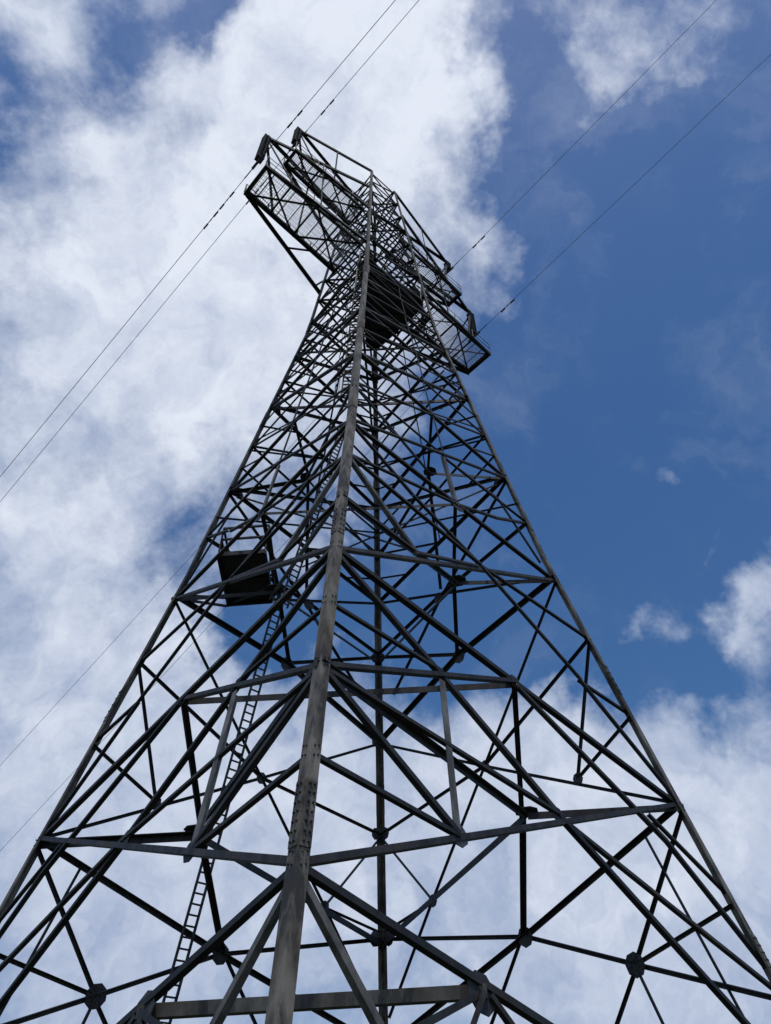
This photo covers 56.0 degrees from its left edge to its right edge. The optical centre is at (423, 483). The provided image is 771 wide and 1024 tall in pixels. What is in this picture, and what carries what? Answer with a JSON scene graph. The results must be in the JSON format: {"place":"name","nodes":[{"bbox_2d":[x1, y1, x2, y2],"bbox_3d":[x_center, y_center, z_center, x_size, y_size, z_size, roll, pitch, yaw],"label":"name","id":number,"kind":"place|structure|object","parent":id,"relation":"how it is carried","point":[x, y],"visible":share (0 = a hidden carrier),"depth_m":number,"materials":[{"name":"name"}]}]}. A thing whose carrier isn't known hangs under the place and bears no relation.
{"place":"outdoors","nodes":[
{"label":"outdoors","id":0,"kind":"place"},
{"bbox_2d":[0,0,770,1023],"label":"sky","id":1,"kind":"structure","parent":0,"point":[622,397],"materials":[{"name":"blue"}]},
{"bbox_3d":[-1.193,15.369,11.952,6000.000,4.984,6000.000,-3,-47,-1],"label":"ground","id":2,"kind":"structure","parent":0,"visible":0},
{"bbox_2d":[0,131,770,1023],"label":"transmission tower","id":3,"kind":"structure","parent":2,"relation":"on","point":[386,301],"depth_m":19.31,"materials":[{"name":"metal"}]},
{"bbox_2d":[252,133,270,169],"bbox_3d":[-8.871,-18.396,39.811,0.422,4.153,1.041,34,-57,-30],"label":"insulator string","id":4,"kind":"object","parent":3,"relation":"hanging from","point":[262,149],"visible":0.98,"depth_m":39.29,"materials":[{"name":"ceramic"}]},
{"bbox_2d":[0,0,394,476],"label":"overhead wire","id":5,"kind":"object","parent":4,"relation":"hanging from","point":[233,192],"visible":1,"depth_m":38.91,"materials":[{"name":"metal"}]},
{"bbox_2d":[288,126,302,151],"bbox_3d":[-7.888,-21.460,44.842,0.422,3.053,1.041,34,-57,-30],"label":"insulator string","id":6,"kind":"object","parent":3,"relation":"hanging from","point":[297,133],"visible":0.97,"depth_m":44.47,"materials":[{"name":"ceramic"}]},
{"bbox_2d":[0,0,418,501],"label":"overhead wire","id":7,"kind":"object","parent":6,"relation":"hanging from","point":[331,102],"visible":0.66,"depth_m":45.04,"materials":[{"name":"metal"}]},
{"bbox_2d":[443,261,453,273],"bbox_3d":[1.710,-15.491,51.925,0.422,1.653,1.041,34,-57,-30],"label":"insulator string","id":8,"kind":"object","parent":3,"relation":"hanging from","point":[448,264],"visible":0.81,"depth_m":51.70,"materials":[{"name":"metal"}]},
{"bbox_2d":[4,16,700,760],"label":"overhead wire","id":9,"kind":"object","parent":8,"relation":"hanging from","point":[348,382],"visible":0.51,"depth_m":50.74,"materials":[{"name":"metal"}]},
{"bbox_2d":[466,311,479,341],"bbox_3d":[3.218,-10.596,48.404,0.422,3.253,1.041,34,-57,-30],"label":"insulator string","id":10,"kind":"object","parent":3,"relation":"hanging from","point":[472,323],"visible":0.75,"depth_m":48.17,"materials":[{"name":"ceramic"}]},
{"bbox_2d":[0,54,770,850],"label":"overhead wire","id":11,"kind":"object","parent":10,"relation":"hanging from","point":[442,372],"visible":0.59,"depth_m":46.48,"materials":[{"name":"metal"}]}
]}

